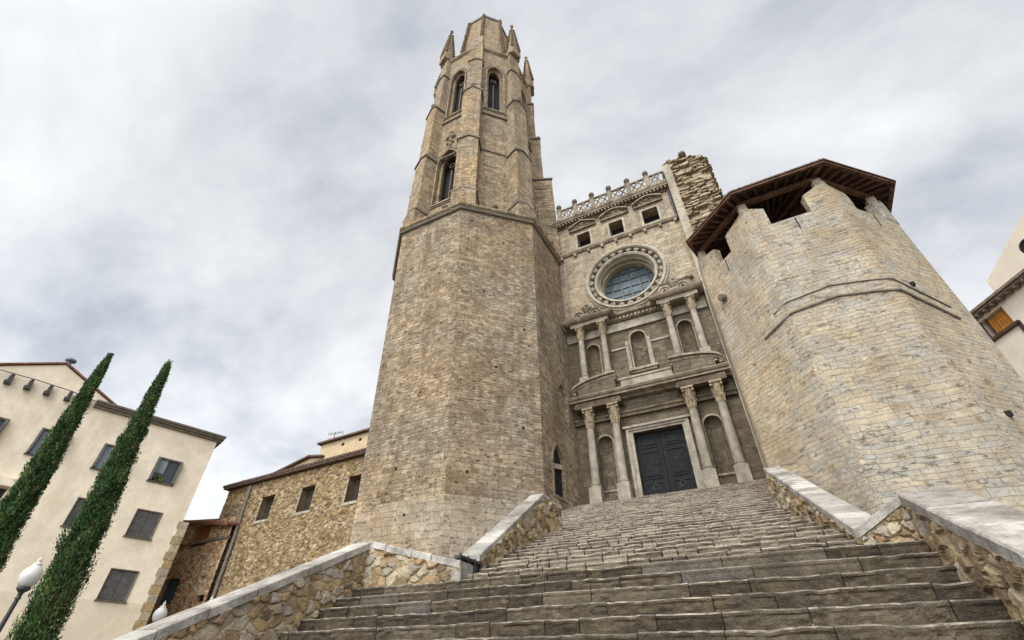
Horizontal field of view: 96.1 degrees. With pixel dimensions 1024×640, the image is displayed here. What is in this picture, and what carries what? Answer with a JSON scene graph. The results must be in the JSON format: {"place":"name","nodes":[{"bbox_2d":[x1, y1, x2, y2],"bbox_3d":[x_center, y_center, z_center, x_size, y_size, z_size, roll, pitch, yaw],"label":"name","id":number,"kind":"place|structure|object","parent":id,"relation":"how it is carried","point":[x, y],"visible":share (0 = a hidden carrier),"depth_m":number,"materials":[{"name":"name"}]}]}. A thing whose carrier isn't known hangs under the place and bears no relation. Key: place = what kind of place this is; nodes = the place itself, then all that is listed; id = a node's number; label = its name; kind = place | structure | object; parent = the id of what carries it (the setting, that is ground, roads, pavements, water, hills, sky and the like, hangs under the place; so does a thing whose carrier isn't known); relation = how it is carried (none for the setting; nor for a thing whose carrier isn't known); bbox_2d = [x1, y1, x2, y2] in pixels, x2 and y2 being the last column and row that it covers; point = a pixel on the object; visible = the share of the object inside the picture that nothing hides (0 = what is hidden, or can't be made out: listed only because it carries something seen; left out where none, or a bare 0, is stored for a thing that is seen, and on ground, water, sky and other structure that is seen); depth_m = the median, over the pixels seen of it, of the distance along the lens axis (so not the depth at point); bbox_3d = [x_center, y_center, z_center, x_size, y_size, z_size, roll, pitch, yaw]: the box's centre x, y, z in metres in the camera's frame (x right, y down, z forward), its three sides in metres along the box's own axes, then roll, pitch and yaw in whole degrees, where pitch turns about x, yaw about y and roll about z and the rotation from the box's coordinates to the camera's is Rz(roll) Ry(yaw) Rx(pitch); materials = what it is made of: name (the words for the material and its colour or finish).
{"place":"outdoors","nodes":[
{"label":"outdoors","id":0,"kind":"place"},
{"bbox_2d":[0,357,226,639],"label":"cream building","id":1,"kind":"structure","parent":0,"point":[139,545],"depth_m":26.21,"materials":[{"name":"beige paint"}]},
{"bbox_2d":[0,417,10,432],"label":"window","id":2,"kind":"structure","parent":1,"relation":"in","point":[3,423],"depth_m":24.92,"materials":[{"name":"grey glass"}]},
{"bbox_2d":[0,476,16,498],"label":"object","id":3,"kind":"structure","parent":1,"relation":"in","point":[7,482],"depth_m":23.87,"materials":[{"name":"white glass"}]},
{"bbox_2d":[23,427,70,455],"bbox_3d":[-25.955,6.982,25.829,0.500,1.560,1.500,-32,-49,34],"label":"window","id":4,"kind":"structure","parent":1,"relation":"in","point":[34,447],"depth_m":25.52,"materials":[{"name":"grey glass"}]},
{"bbox_2d":[60,497,85,527],"bbox_3d":[-23.780,10.815,25.605,0.210,1.570,1.450,-32,-49,34],"label":"window","id":5,"kind":"structure","parent":1,"relation":"in","point":[76,507],"depth_m":25.38,"materials":[{"name":"wood"}]},
{"bbox_2d":[89,443,114,470],"bbox_3d":[-23.859,8.284,27.428,0.500,1.560,1.480,-32,-49,34],"label":"window","id":6,"kind":"structure","parent":1,"relation":"in","point":[103,455],"depth_m":27.20,"materials":[{"name":"grey glass"}]},
{"bbox_2d":[94,568,139,603],"bbox_3d":[-21.699,14.628,25.316,1.460,1.570,0.320,32,-48,-33],"label":"window","id":7,"kind":"structure","parent":1,"relation":"in","point":[116,587],"depth_m":25.28,"materials":[{"name":"wood"}]},
{"bbox_2d":[123,508,162,540],"bbox_3d":[-21.776,12.108,27.194,1.440,1.570,0.320,32,-48,-33],"label":"window","id":8,"kind":"structure","parent":1,"relation":"in","point":[142,526],"depth_m":27.16,"materials":[{"name":"wood"}]},
{"bbox_2d":[146,456,183,486],"bbox_3d":[-21.827,9.546,28.978,0.500,1.560,1.480,-32,-49,34],"label":"window","id":9,"kind":"structure","parent":1,"relation":"in","point":[165,472],"depth_m":29.05,"materials":[{"name":"grey glass"}]},
{"bbox_2d":[275,454,324,471],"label":"plastered house","id":10,"kind":"structure","parent":0,"point":[307,459],"depth_m":37.96,"materials":[{"name":"paint"}]},
{"bbox_2d":[0,0,1023,625],"label":"sky","id":11,"kind":"structure","parent":0,"point":[220,190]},
{"bbox_2d":[970,210,1023,380],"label":"plastered house","id":12,"kind":"structure","parent":0,"point":[998,314],"depth_m":20.39,"materials":[{"name":"white paint"}]},
{"label":"ground","id":13,"kind":"structure","parent":0,"visible":0},
{"bbox_2d":[0,556,43,632],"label":"street lamp","id":14,"kind":"object","parent":13,"relation":"on","point":[29,577],"visible":1,"depth_m":12.07,"materials":[{"name":"white glass"}]},
{"bbox_2d":[0,352,113,571],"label":"cypress tree","id":15,"kind":"object","parent":13,"relation":"on","point":[19,502],"visible":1,"depth_m":17.75,"materials":[{"name":"green plant"}]},
{"bbox_2d":[4,359,172,639],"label":"cypress tree","id":16,"kind":"object","parent":13,"relation":"on","point":[78,546],"visible":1,"depth_m":16.60,"materials":[{"name":"green plant"}]},
{"bbox_2d":[152,601,167,622],"bbox_3d":[-13.873,12.869,17.100,0.470,4.210,0.463,-17,-42,21],"label":"street lamp","id":17,"kind":"object","parent":13,"relation":"on","point":[161,612],"visible":0.61,"depth_m":18.00,"materials":[{"name":"white glass"}]},
{"bbox_2d":[146,516,241,624],"bbox_3d":[-20.546,19.435,31.519,8.006,11.820,6.525,-20,-43,23],"label":"annex","id":18,"kind":"object","parent":13,"relation":"on","point":[192,570],"visible":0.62,"depth_m":30.42,"materials":[{"name":"stone"}]},
{"bbox_2d":[187,524,198,547],"bbox_3d":[-23.475,15.471,32.946,2.900,1.900,0.260,-20,-43,23],"label":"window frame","id":19,"kind":"structure","parent":18,"relation":"in","point":[194,532],"depth_m":32.32,"materials":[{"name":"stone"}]},
{"bbox_2d":[196,448,365,600],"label":"stone house","id":20,"kind":"structure","parent":13,"relation":"on","point":[295,516],"depth_m":28.66,"materials":[{"name":"brown stone"}]},
{"bbox_2d":[211,485,252,598],"bbox_3d":[-18.433,16.614,28.600,0.499,12.625,0.222,-26,-46,29],"label":"downpipe","id":21,"kind":"object","parent":20,"relation":"attached to","point":[231,544],"visible":0.84,"depth_m":29.95,"materials":[{"name":"brown metal"}]},
{"bbox_2d":[252,498,273,523],"bbox_3d":[-16.317,12.678,30.695,1.510,1.710,0.510,-20,-43,23],"label":"window","id":22,"kind":"structure","parent":20,"relation":"in","point":[268,507],"depth_m":30.86,"materials":[{"name":"beige stone"}]},
{"bbox_2d":[293,488,314,515],"bbox_3d":[-12.905,11.461,29.120,1.510,1.710,0.510,-20,-43,23],"label":"window","id":23,"kind":"structure","parent":20,"relation":"in","point":[307,503],"depth_m":29.28,"materials":[{"name":"beige stone"}]},
{"bbox_2d":[341,478,360,505],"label":"window","id":24,"kind":"structure","parent":20,"relation":"in","point":[354,495],"depth_m":27.63,"materials":[{"name":"beige stone"}]},
{"bbox_2d":[112,541,472,639],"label":"parapet wall","id":25,"kind":"structure","parent":13,"relation":"on","point":[273,607],"depth_m":7.70,"materials":[{"name":"stone"}]},
{"bbox_2d":[454,553,482,573],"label":"handrail","id":26,"kind":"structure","parent":25,"relation":"attached to","point":[477,565],"depth_m":8.68,"materials":[{"name":"black metal"}]},
{"bbox_2d":[317,428,368,458],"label":"plastered house","id":27,"kind":"structure","parent":13,"relation":"on","point":[347,443],"depth_m":36.62,"materials":[{"name":"paint"}]},
{"bbox_2d":[350,14,583,559],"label":"bell tower","id":28,"kind":"structure","parent":13,"relation":"on","point":[472,438],"depth_m":26.70,"materials":[{"name":"stone"}]},
{"bbox_2d":[429,147,456,209],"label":"belfry window","id":29,"kind":"structure","parent":28,"relation":"in","point":[449,174],"depth_m":38.33,"materials":[{"name":"beige stone"}]},
{"bbox_2d":[443,68,467,120],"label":"belfry window","id":30,"kind":"structure","parent":28,"relation":"in","point":[459,95],"depth_m":47.71,"materials":[{"name":"beige stone"}]},
{"bbox_2d":[482,66,506,115],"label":"belfry window","id":31,"kind":"structure","parent":28,"relation":"in","point":[493,88],"depth_m":47.21,"materials":[{"name":"beige stone"}]},
{"bbox_2d":[521,88,530,146],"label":"belfry window","id":32,"kind":"structure","parent":28,"relation":"in","point":[529,140],"depth_m":49.00,"materials":[{"name":"beige stone"}]},
{"bbox_2d":[532,182,536,217],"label":"belfry window","id":33,"kind":"structure","parent":28,"relation":"in","point":[532,182],"depth_m":40.43,"materials":[{"name":"beige stone"}]},
{"bbox_2d":[554,448,562,496],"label":"window","id":34,"kind":"structure","parent":28,"relation":"in","point":[558,478],"depth_m":23.34,"materials":[{"name":"black glass"}]},
{"bbox_2d":[278,479,1023,639],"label":"stone staircase","id":35,"kind":"structure","parent":13,"relation":"on","point":[691,564],"depth_m":6.02,"materials":[{"name":"grey stone"}]},
{"bbox_2d":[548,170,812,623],"bbox_3d":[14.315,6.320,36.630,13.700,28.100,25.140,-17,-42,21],"label":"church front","id":36,"kind":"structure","parent":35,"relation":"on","point":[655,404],"depth_m":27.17,"materials":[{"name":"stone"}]},
{"bbox_2d":[567,218,595,248],"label":"window","id":37,"kind":"structure","parent":36,"relation":"in","point":[581,224],"depth_m":36.72,"materials":[{"name":"stone"}]},
{"bbox_2d":[599,206,627,237],"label":"window","id":38,"kind":"structure","parent":36,"relation":"in","point":[611,213],"depth_m":35.78,"materials":[{"name":"stone"}]},
{"bbox_2d":[585,244,668,310],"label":"round window","id":39,"kind":"structure","parent":36,"relation":"in","point":[623,278],"depth_m":32.75,"materials":[{"name":"stone"}]},
{"bbox_2d":[631,193,661,225],"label":"window","id":40,"kind":"structure","parent":36,"relation":"in","point":[645,200],"depth_m":34.83,"materials":[{"name":"stone"}]},
{"bbox_2d":[635,427,697,495],"bbox_3d":[7.972,7.590,23.795,2.680,3.980,0.298,-17,-42,21],"label":"door","id":41,"kind":"structure","parent":36,"relation":"in","point":[666,467],"depth_m":23.86,"materials":[{"name":"grey wood"}]},
{"bbox_2d":[661,172,678,218],"bbox_3d":[11.734,-9.360,34.261,0.166,5.600,0.166,28,-46,-30],"label":"downpipe","id":42,"kind":"object","parent":36,"relation":"attached to","point":[671,199],"visible":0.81,"depth_m":33.81,"materials":[{"name":"black metal"}]},
{"bbox_2d":[662,151,764,467],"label":"ruined buttress","id":43,"kind":"structure","parent":36,"relation":"attached to","point":[695,190],"depth_m":32.84,"materials":[{"name":"stone"}]},
{"bbox_2d":[685,158,1023,514],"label":"defence tower","id":44,"kind":"structure","parent":13,"relation":"on","point":[873,370],"depth_m":12.62,"materials":[{"name":"stone"}]},
{"bbox_2d":[857,487,1023,620],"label":"parapet wall","id":45,"kind":"structure","parent":13,"relation":"on","point":[978,540],"depth_m":4.50,"materials":[{"name":"stone"}]},
{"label":"terrace ground","id":46,"kind":"structure","parent":0,"visible":0},
{"bbox_2d":[462,493,562,568],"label":"parapet wall","id":47,"kind":"structure","parent":46,"relation":"on","point":[531,519],"depth_m":11.86,"materials":[{"name":"stone"}]},
{"bbox_2d":[763,466,871,544],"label":"parapet wall","id":48,"kind":"structure","parent":46,"relation":"on","point":[793,493],"depth_m":8.37,"materials":[{"name":"stone"}]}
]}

